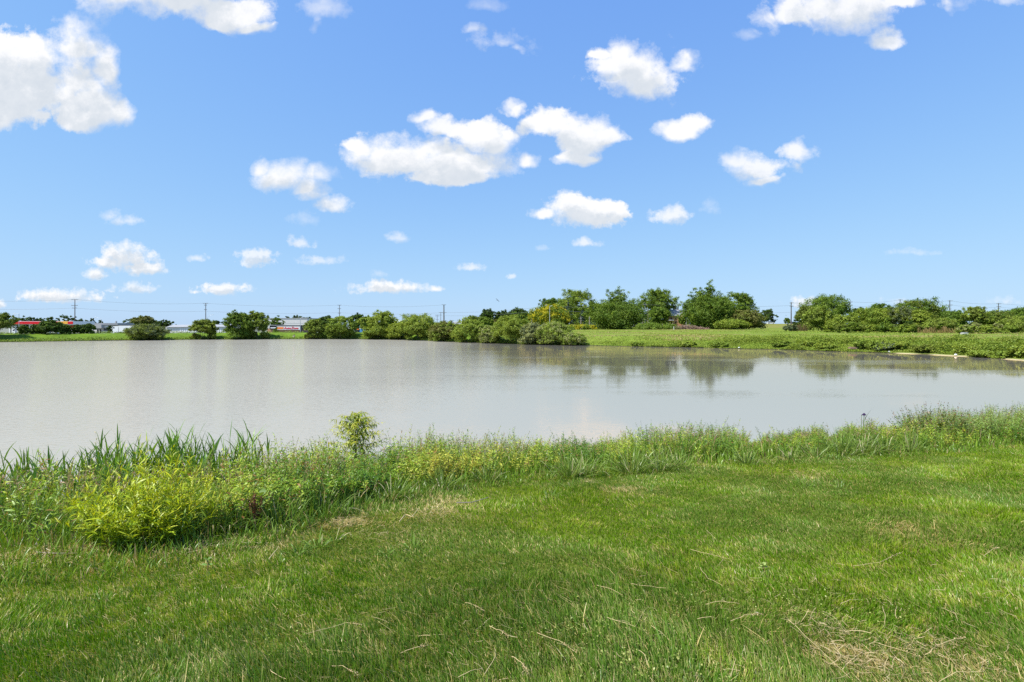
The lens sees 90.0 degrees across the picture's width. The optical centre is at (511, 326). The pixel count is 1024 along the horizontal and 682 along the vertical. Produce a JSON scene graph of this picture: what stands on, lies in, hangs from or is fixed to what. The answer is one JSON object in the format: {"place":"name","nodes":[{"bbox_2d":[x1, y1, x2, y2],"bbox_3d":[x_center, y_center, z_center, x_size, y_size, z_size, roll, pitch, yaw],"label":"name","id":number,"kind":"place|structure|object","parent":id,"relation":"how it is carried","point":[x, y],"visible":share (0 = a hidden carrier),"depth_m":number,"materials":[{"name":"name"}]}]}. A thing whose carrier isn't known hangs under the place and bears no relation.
{"place":"outdoors","nodes":[
{"label":"outdoors","id":0,"kind":"place"},
{"bbox_2d":[0,339,1023,490],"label":"pond water","id":1,"kind":"structure","parent":0,"point":[59,398],"depth_m":33.41,"materials":[{"name":"liquid"}]},
{"bbox_2d":[0,324,1023,681],"bbox_3d":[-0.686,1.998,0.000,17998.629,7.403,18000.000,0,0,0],"label":"ground","id":2,"kind":"structure","parent":0,"point":[598,336],"depth_m":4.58,"materials":[{"name":"plant"}]},
{"bbox_2d":[0,312,20,329],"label":"shore tree","id":3,"kind":"object","parent":2,"relation":"on","point":[5,322],"visible":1,"depth_m":137.86,"materials":[{"name":"green plant"}]},
{"bbox_2d":[0,456,57,504],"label":"reed clump","id":4,"kind":"object","parent":2,"relation":"on","point":[15,475],"visible":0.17,"depth_m":6.90,"materials":[{"name":"green plant"}]},
{"bbox_2d":[0,445,64,490],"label":"reed clump","id":5,"kind":"object","parent":2,"relation":"on","point":[22,461],"visible":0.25,"depth_m":8.00,"materials":[{"name":"green plant"}]},
{"bbox_2d":[3,461,62,509],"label":"reed clump","id":6,"kind":"object","parent":2,"relation":"on","point":[35,471],"visible":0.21,"depth_m":6.61,"materials":[{"name":"green plant"}]},
{"bbox_2d":[0,487,67,537],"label":"grass tussock","id":7,"kind":"object","parent":2,"relation":"on","point":[27,514],"depth_m":5.22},
{"bbox_2d":[3,492,78,534],"bbox_3d":[-4.935,1.913,5.330,1.006,0.443,1.039,0,0,0],"label":"grass tussock","id":8,"kind":"object","parent":2,"relation":"on","point":[44,511],"depth_m":5.33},
{"bbox_2d":[34,320,65,333],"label":"berm shrub","id":9,"kind":"object","parent":2,"relation":"on","point":[48,326],"visible":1,"depth_m":146.80,"materials":[{"name":"green plant"}]},
{"bbox_2d":[24,461,75,508],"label":"reed clump","id":10,"kind":"object","parent":2,"relation":"on","point":[55,469],"visible":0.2,"depth_m":7.01,"materials":[{"name":"green plant"}]},
{"bbox_2d":[9,321,94,333],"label":"fuel station canopy","id":11,"kind":"object","parent":2,"relation":"on","point":[64,322],"visible":0.43,"depth_m":262.30,"materials":[{"name":"metal"}]},
{"bbox_2d":[50,450,87,495],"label":"reed clump","id":12,"kind":"object","parent":2,"relation":"on","point":[64,467],"visible":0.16,"depth_m":8.41,"materials":[{"name":"green plant"}]},
{"bbox_2d":[59,448,95,492],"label":"reed clump","id":13,"kind":"object","parent":2,"relation":"on","point":[88,458],"visible":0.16,"depth_m":8.64,"materials":[{"name":"green plant"}]},
{"bbox_2d":[59,462,105,501],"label":"reed clump","id":14,"kind":"object","parent":2,"relation":"on","point":[80,482],"visible":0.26,"depth_m":7.00,"materials":[{"name":"green plant"}]},
{"bbox_2d":[68,454,118,504],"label":"reed clump","id":15,"kind":"object","parent":2,"relation":"on","point":[105,465],"visible":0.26,"depth_m":7.38,"materials":[{"name":"green plant"}]},
{"bbox_2d":[68,323,133,332],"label":"grey shop","id":16,"kind":"structure","parent":2,"relation":"on","point":[101,327],"depth_m":284.94,"materials":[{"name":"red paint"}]},
{"bbox_2d":[79,440,124,485],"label":"reed clump","id":17,"kind":"object","parent":2,"relation":"on","point":[98,453],"visible":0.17,"depth_m":8.68,"materials":[{"name":"green plant"}]},
{"bbox_2d":[71,424,146,491],"bbox_3d":[-7.138,2.574,9.046,1.093,1.770,0.859,0,0,-42],"label":"reed clump","id":18,"kind":"object","parent":2,"relation":"on","point":[101,442],"visible":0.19,"depth_m":8.98,"materials":[{"name":"green plant"}]},
{"bbox_2d":[95,448,138,487],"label":"reed clump","id":19,"kind":"object","parent":2,"relation":"on","point":[116,463],"visible":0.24,"depth_m":7.66,"materials":[{"name":"green plant"}]},
{"bbox_2d":[109,434,149,478],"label":"reed clump","id":20,"kind":"object","parent":2,"relation":"on","point":[121,455],"visible":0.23,"depth_m":8.95,"materials":[{"name":"green plant"}]},
{"bbox_2d":[52,433,229,549],"bbox_3d":[-3.409,1.532,4.761,1.430,1.099,1.244,0,0,0],"label":"willow shrub","id":21,"kind":"object","parent":2,"relation":"on","point":[151,517],"visible":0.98,"depth_m":4.56,"materials":[{"name":"green plant"}]},
{"bbox_2d":[129,315,156,325],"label":"thin tree","id":22,"kind":"object","parent":2,"relation":"on","point":[141,319],"visible":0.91,"depth_m":157.93,"materials":[{"name":"green plant"}]},
{"bbox_2d":[122,322,171,339],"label":"shore shrub","id":23,"kind":"object","parent":2,"relation":"on","point":[141,331],"visible":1,"depth_m":150.87,"materials":[{"name":"green plant"}]},
{"bbox_2d":[127,430,181,485],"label":"reed clump","id":24,"kind":"object","parent":2,"relation":"on","point":[147,453],"visible":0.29,"depth_m":9.15,"materials":[{"name":"green plant"}]},
{"bbox_2d":[149,420,203,481],"bbox_3d":[-6.238,2.599,9.406,0.966,1.778,1.066,0,0,0],"label":"reed clump","id":25,"kind":"object","parent":2,"relation":"on","point":[170,440],"visible":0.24,"depth_m":9.32,"materials":[{"name":"green plant"}]},
{"bbox_2d":[161,424,203,479],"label":"reed clump","id":26,"kind":"object","parent":2,"relation":"on","point":[185,446],"visible":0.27,"depth_m":9.34,"materials":[{"name":"green plant"}]},
{"bbox_2d":[167,431,198,487],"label":"reed clump","id":27,"kind":"object","parent":2,"relation":"on","point":[173,460],"visible":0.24,"depth_m":9.21,"materials":[{"name":"green plant"}]},
{"bbox_2d":[163,448,203,496],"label":"reed clump","id":28,"kind":"object","parent":2,"relation":"on","point":[198,457],"visible":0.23,"depth_m":8.17,"materials":[{"name":"green plant"}]},
{"bbox_2d":[181,450,216,494],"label":"reed clump","id":29,"kind":"object","parent":2,"relation":"on","point":[203,463],"visible":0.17,"depth_m":8.13,"materials":[{"name":"green plant"}]},
{"bbox_2d":[166,324,236,332],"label":"storage building","id":30,"kind":"structure","parent":2,"relation":"on","point":[184,328],"depth_m":262.00,"materials":[{"name":"white paint"}]},
{"bbox_2d":[188,319,218,338],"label":"shore shrub","id":31,"kind":"object","parent":2,"relation":"on","point":[208,327],"visible":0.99,"depth_m":159.91,"materials":[{"name":"green plant"}]},
{"bbox_2d":[177,425,232,483],"bbox_3d":[-5.780,2.623,9.527,0.982,1.738,0.946,0,0,31],"label":"reed clump","id":32,"kind":"object","parent":2,"relation":"on","point":[205,450],"visible":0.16,"depth_m":9.55,"materials":[{"name":"green plant"}]},
{"bbox_2d":[191,447,237,486],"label":"reed clump","id":33,"kind":"object","parent":2,"relation":"on","point":[218,460],"visible":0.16,"depth_m":8.46,"materials":[{"name":"green plant"}]},
{"bbox_2d":[174,504,254,542],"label":"grass tussock","id":34,"kind":"object","parent":2,"relation":"on","point":[218,530],"depth_m":4.89,"materials":[{"name":"plant"}]},
{"bbox_2d":[210,433,241,474],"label":"reed clump","id":35,"kind":"object","parent":2,"relation":"on","point":[223,452],"visible":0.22,"depth_m":9.61,"materials":[{"name":"green plant"}]},
{"bbox_2d":[187,492,279,537],"bbox_3d":[-2.785,1.817,5.140,0.974,0.444,1.194,0,0,19],"label":"grass tussock","id":36,"kind":"object","parent":2,"relation":"on","point":[234,527],"depth_m":5.01,"materials":[{"name":"plant"}]},
{"bbox_2d":[222,309,253,338],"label":"shore tree","id":37,"kind":"object","parent":2,"relation":"on","point":[236,319],"visible":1,"depth_m":159.89,"materials":[{"name":"green plant"}]},
{"bbox_2d":[222,418,264,479],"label":"reed clump","id":38,"kind":"object","parent":2,"relation":"on","point":[242,444],"visible":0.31,"depth_m":9.87,"materials":[{"name":"green plant"}]},
{"bbox_2d":[247,491,263,528],"bbox_3d":[-2.563,1.846,5.121,0.160,0.421,0.140,0,0,-32],"label":"dock","id":39,"kind":"object","parent":2,"relation":"on","point":[254,506],"visible":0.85,"depth_m":5.11,"materials":[{"name":"brown plant"}]},
{"bbox_2d":[241,311,271,338],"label":"willow shrub","id":40,"kind":"object","parent":2,"relation":"on","point":[259,323],"visible":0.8,"depth_m":163.91,"materials":[{"name":"green plant"}]},
{"bbox_2d":[227,495,314,533],"bbox_3d":[-2.418,1.853,5.208,0.960,0.369,0.816,0,0,0],"label":"grass tussock","id":41,"kind":"object","parent":2,"relation":"on","point":[274,519],"depth_m":5.15,"materials":[{"name":"plant"}]},
{"bbox_2d":[267,325,308,332],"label":"parts store","id":42,"kind":"structure","parent":2,"relation":"on","point":[288,328],"depth_m":299.40,"materials":[{"name":"beige brick"}]},
{"bbox_2d":[268,318,317,327],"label":"warehouse","id":43,"kind":"structure","parent":2,"relation":"on","point":[292,321],"depth_m":400.00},
{"bbox_2d":[0,330,587,344],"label":"bank grass","id":44,"kind":"structure","parent":2,"relation":"on","point":[198,338],"depth_m":149.42,"materials":[{"name":"green plant"}]},
{"bbox_2d":[303,318,325,338],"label":"willow shrub","id":45,"kind":"object","parent":2,"relation":"on","point":[312,326],"visible":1,"depth_m":164.66,"materials":[{"name":"green plant"}]},
{"bbox_2d":[283,482,363,514],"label":"grass tussock","id":46,"kind":"object","parent":2,"relation":"on","point":[328,501],"depth_m":5.73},
{"bbox_2d":[323,316,360,338],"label":"willow shrub","id":47,"kind":"object","parent":2,"relation":"on","point":[339,329],"visible":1,"depth_m":165.15,"materials":[{"name":"green plant"}]},
{"bbox_2d":[309,411,405,466],"bbox_3d":[-3.147,2.582,10.598,2.000,1.666,2.264,0,0,0],"label":"willow sapling","id":48,"kind":"object","parent":2,"relation":"on","point":[357,431],"visible":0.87,"depth_m":10.52,"materials":[{"name":"green plant"}]},
{"bbox_2d":[361,323,388,338],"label":"willow shrub","id":49,"kind":"object","parent":2,"relation":"on","point":[373,331],"visible":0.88,"depth_m":160.39,"materials":[{"name":"green plant"}]},
{"bbox_2d":[366,309,398,337],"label":"willow tree","id":50,"kind":"object","parent":2,"relation":"on","point":[385,318],"visible":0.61,"depth_m":161.55,"materials":[{"name":"green plant"}]},
{"bbox_2d":[366,474,416,502],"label":"grass tussock","id":51,"kind":"object","parent":2,"relation":"on","point":[396,489],"depth_m":6.51,"materials":[{"name":"plant"}]},
{"bbox_2d":[384,321,411,338],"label":"willow shrub","id":52,"kind":"object","parent":2,"relation":"on","point":[393,332],"visible":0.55,"depth_m":157.90,"materials":[{"name":"green plant"}]},
{"bbox_2d":[395,313,435,339],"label":"willow tree","id":53,"kind":"object","parent":2,"relation":"on","point":[417,325],"visible":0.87,"depth_m":149.43,"materials":[{"name":"green plant"}]},
{"bbox_2d":[426,320,460,341],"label":"willow shrub","id":54,"kind":"object","parent":2,"relation":"on","point":[443,329],"visible":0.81,"depth_m":137.89,"materials":[{"name":"green plant"}]},
{"bbox_2d":[417,463,472,492],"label":"grass tussock","id":55,"kind":"object","parent":2,"relation":"on","point":[439,483],"depth_m":7.20,"materials":[{"name":"plant"}]},
{"bbox_2d":[450,316,484,342],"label":"willow shrub","id":56,"kind":"object","parent":2,"relation":"on","point":[471,327],"visible":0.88,"depth_m":129.68,"materials":[{"name":"green plant"}]},
{"bbox_2d":[478,325,500,342],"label":"willow shrub","id":57,"kind":"object","parent":2,"relation":"on","point":[485,334],"visible":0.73,"depth_m":125.08,"materials":[{"name":"green plant"}]},
{"bbox_2d":[466,458,516,484],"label":"grass tussock","id":58,"kind":"object","parent":2,"relation":"on","point":[489,476],"depth_m":7.73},
{"bbox_2d":[41,542,970,681],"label":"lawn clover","id":59,"kind":"object","parent":2,"relation":"on","point":[624,634],"visible":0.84,"depth_m":2.89,"materials":[{"name":"green plant"}]},
{"bbox_2d":[0,469,1015,681],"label":"dead thatch","id":60,"kind":"object","parent":2,"relation":"on","point":[852,647],"visible":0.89,"depth_m":2.80,"materials":[{"name":"beige plant"}]},
{"bbox_2d":[490,314,528,341],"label":"willow tree","id":61,"kind":"object","parent":2,"relation":"on","point":[511,325],"visible":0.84,"depth_m":121.44,"materials":[{"name":"green plant"}]},
{"bbox_2d":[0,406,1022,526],"bbox_3d":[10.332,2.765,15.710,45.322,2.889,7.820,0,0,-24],"label":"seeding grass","id":62,"kind":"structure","parent":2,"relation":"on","point":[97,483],"depth_m":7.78,"materials":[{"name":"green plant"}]},
{"bbox_2d":[0,413,1023,589],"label":"bank tall grass","id":63,"kind":"structure","parent":2,"relation":"on","point":[980,441],"depth_m":5.66,"materials":[{"name":"plant"}]},
{"bbox_2d":[0,400,1023,544],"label":"bank weeds","id":64,"kind":"object","parent":2,"relation":"on","point":[409,463],"visible":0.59,"depth_m":7.86,"materials":[{"name":"green plant"}]},
{"bbox_2d":[516,322,541,343],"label":"flowering shrub","id":65,"kind":"object","parent":2,"relation":"on","point":[527,331],"visible":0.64,"depth_m":116.03,"materials":[{"name":"green plant"}]},
{"bbox_2d":[527,303,575,325],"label":"yellow tree","id":66,"kind":"object","parent":2,"relation":"on","point":[557,314],"visible":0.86,"depth_m":221.10,"materials":[{"name":"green plant"}]},
{"bbox_2d":[533,321,576,344],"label":"willow shrub","id":67,"kind":"object","parent":2,"relation":"on","point":[553,331],"visible":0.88,"depth_m":113.77,"materials":[{"name":"green plant"}]},
{"bbox_2d":[534,449,597,481],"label":"grass tussock","id":68,"kind":"object","parent":2,"relation":"on","point":[570,474],"depth_m":8.09,"materials":[{"name":"plant"}]},
{"bbox_2d":[558,332,588,344],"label":"willow shrub","id":69,"kind":"object","parent":2,"relation":"on","point":[571,338],"visible":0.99,"depth_m":110.85,"materials":[{"name":"green plant"}]},
{"bbox_2d":[556,288,598,323],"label":"broad tree","id":70,"kind":"object","parent":2,"relation":"on","point":[574,298],"visible":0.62,"depth_m":260.91,"materials":[{"name":"green plant"}]},
{"bbox_2d":[559,449,615,475],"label":"grass tussock","id":71,"kind":"object","parent":2,"relation":"on","point":[594,466],"depth_m":8.44,"materials":[{"name":"plant"}]},
{"bbox_2d":[575,286,656,328],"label":"broad tree","id":72,"kind":"object","parent":2,"relation":"on","point":[618,311],"visible":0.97,"depth_m":226.54,"materials":[{"name":"green plant"}]},
{"bbox_2d":[596,443,666,477],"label":"grass tussock","id":73,"kind":"object","parent":2,"relation":"on","point":[635,467],"depth_m":8.57,"materials":[{"name":"plant"}]},
{"bbox_2d":[632,322,680,329],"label":"hedge","id":74,"kind":"object","parent":2,"relation":"on","point":[649,325],"visible":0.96,"depth_m":215.60,"materials":[{"name":"green plant"}]},
{"bbox_2d":[635,287,678,319],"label":"broad tree","id":75,"kind":"object","parent":2,"relation":"on","point":[659,298],"visible":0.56,"depth_m":264.18,"materials":[{"name":"green plant"}]},
{"bbox_2d":[646,306,670,323],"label":"broad tree","id":76,"kind":"object","parent":2,"relation":"on","point":[657,318],"visible":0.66,"depth_m":248.14,"materials":[{"name":"green plant"}]},
{"bbox_2d":[629,439,690,474],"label":"grass tussock","id":77,"kind":"object","parent":2,"relation":"on","point":[657,463],"depth_m":8.83,"materials":[{"name":"plant"}]},
{"bbox_2d":[657,447,702,468],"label":"grass tussock","id":78,"kind":"object","parent":2,"relation":"on","point":[679,464],"depth_m":9.17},
{"bbox_2d":[674,279,743,328],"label":"poplar","id":79,"kind":"object","parent":2,"relation":"on","point":[707,309],"visible":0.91,"depth_m":229.74,"materials":[{"name":"green plant"}]},
{"bbox_2d":[712,318,751,329],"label":"thicket shrub","id":80,"kind":"object","parent":2,"relation":"on","point":[730,323],"visible":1,"depth_m":215.90,"materials":[{"name":"green plant"}]},
{"bbox_2d":[723,291,759,312],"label":"broad tree","id":81,"kind":"object","parent":2,"relation":"on","point":[744,300],"visible":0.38,"depth_m":258.06,"materials":[{"name":"green plant"}]},
{"bbox_2d":[728,308,768,328],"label":"thicket shrub","id":82,"kind":"object","parent":2,"relation":"on","point":[755,319],"visible":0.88,"depth_m":222.94,"materials":[{"name":"green plant"}]},
{"bbox_2d":[729,441,776,464],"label":"grass tussock","id":83,"kind":"object","parent":2,"relation":"on","point":[740,460],"depth_m":9.74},
{"bbox_2d":[772,442,809,463],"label":"grass tussock","id":84,"kind":"object","parent":2,"relation":"on","point":[782,453],"depth_m":10.07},
{"bbox_2d":[572,328,1023,345],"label":"meadow grass","id":85,"kind":"structure","parent":2,"relation":"on","point":[708,335],"depth_m":118.11,"materials":[{"name":"green plant"}]},
{"bbox_2d":[794,305,811,325],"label":"broad tree","id":86,"kind":"object","parent":2,"relation":"on","point":[802,309],"visible":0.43,"depth_m":209.25,"materials":[{"name":"green plant"}]},
{"bbox_2d":[588,333,1023,358],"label":"bank scrub","id":87,"kind":"object","parent":2,"relation":"on","point":[948,344],"visible":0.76,"depth_m":87.04,"materials":[{"name":"green plant"}]},
{"bbox_2d":[796,439,836,458],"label":"grass tussock","id":88,"kind":"object","parent":2,"relation":"on","point":[812,451],"depth_m":10.45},
{"bbox_2d":[802,305,833,330],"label":"thicket willow","id":89,"kind":"object","parent":2,"relation":"on","point":[817,317],"visible":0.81,"depth_m":170.53,"materials":[{"name":"green plant"}]},
{"bbox_2d":[799,293,853,322],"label":"broad tree","id":90,"kind":"object","parent":2,"relation":"on","point":[842,307],"visible":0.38,"depth_m":210.93,"materials":[{"name":"green plant"}]},
{"bbox_2d":[824,314,857,329],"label":"thicket willow","id":91,"kind":"object","parent":2,"relation":"on","point":[836,319],"visible":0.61,"depth_m":165.93,"materials":[{"name":"green plant"}]},
{"bbox_2d":[806,429,883,458],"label":"grass tussock","id":92,"kind":"object","parent":2,"relation":"on","point":[837,451],"depth_m":10.78,"materials":[{"name":"plant"}]},
{"bbox_2d":[851,339,880,348],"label":"shore bush","id":93,"kind":"object","parent":2,"relation":"on","point":[867,343],"visible":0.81,"depth_m":84.05,"materials":[{"name":"green plant"}]},
{"bbox_2d":[836,421,896,454],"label":"grass tussock","id":94,"kind":"object","parent":2,"relation":"on","point":[875,449],"depth_m":11.11,"materials":[{"name":"plant"}]},
{"bbox_2d":[846,307,893,330],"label":"thicket willow","id":95,"kind":"object","parent":2,"relation":"on","point":[874,316],"visible":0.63,"depth_m":163.02,"materials":[{"name":"green plant"}]},
{"bbox_2d":[859,429,919,454],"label":"grass tussock","id":96,"kind":"object","parent":2,"relation":"on","point":[891,448],"depth_m":11.22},
{"bbox_2d":[881,305,913,326],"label":"thicket willow","id":97,"kind":"object","parent":2,"relation":"on","point":[900,315],"visible":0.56,"depth_m":160.61,"materials":[{"name":"green plant"}]},
{"bbox_2d":[887,296,949,324],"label":"broad tree","id":98,"kind":"object","parent":2,"relation":"on","point":[931,307],"visible":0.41,"depth_m":191.75,"materials":[{"name":"green plant"}]},
{"bbox_2d":[896,431,940,452],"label":"grass tussock","id":99,"kind":"object","parent":2,"relation":"on","point":[910,445],"depth_m":11.42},
{"bbox_2d":[906,309,932,330],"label":"thicket willow","id":100,"kind":"object","parent":2,"relation":"on","point":[923,315],"visible":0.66,"depth_m":156.63,"materials":[{"name":"green plant"}]},
{"bbox_2d":[888,401,979,441],"bbox_3d":[12.011,2.788,14.598,2.260,1.334,2.073,0,0,0],"label":"mixed shrub","id":101,"kind":"object","parent":2,"relation":"on","point":[941,427],"visible":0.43,"depth_m":14.39,"materials":[{"name":"green plant"}]},
{"bbox_2d":[922,317,958,331],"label":"thicket willow","id":102,"kind":"object","parent":2,"relation":"on","point":[938,323],"visible":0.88,"depth_m":150.16,"materials":[{"name":"green plant"}]},
{"bbox_2d":[940,310,969,327],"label":"round tree","id":103,"kind":"object","parent":2,"relation":"on","point":[954,314],"visible":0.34,"depth_m":206.51,"materials":[{"name":"green plant"}]},
{"bbox_2d":[915,410,1014,438],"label":"willow shrub","id":104,"kind":"object","parent":2,"relation":"on","point":[974,423],"visible":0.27,"depth_m":14.62,"materials":[{"name":"green plant"}]},
{"bbox_2d":[958,306,994,330],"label":"thicket willow","id":105,"kind":"object","parent":2,"relation":"on","point":[977,314],"visible":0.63,"depth_m":156.68,"materials":[{"name":"green plant"}]},
{"bbox_2d":[948,405,1023,440],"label":"willow shrub","id":106,"kind":"object","parent":2,"relation":"on","point":[998,418],"visible":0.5,"depth_m":14.16,"materials":[{"name":"green plant"}]},
{"bbox_2d":[983,309,1014,325],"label":"round tree","id":107,"kind":"object","parent":2,"relation":"on","point":[997,315],"visible":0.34,"depth_m":163.16,"materials":[{"name":"green plant"}]},
{"bbox_2d":[995,315,1023,330],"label":"thicket willow","id":108,"kind":"object","parent":2,"relation":"on","point":[1008,320],"visible":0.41,"depth_m":149.62,"materials":[{"name":"green plant"}]},
{"bbox_2d":[0,0,1023,324],"label":"sky","id":109,"kind":"structure","parent":0,"point":[469,157],"materials":[{"name":"blue"}]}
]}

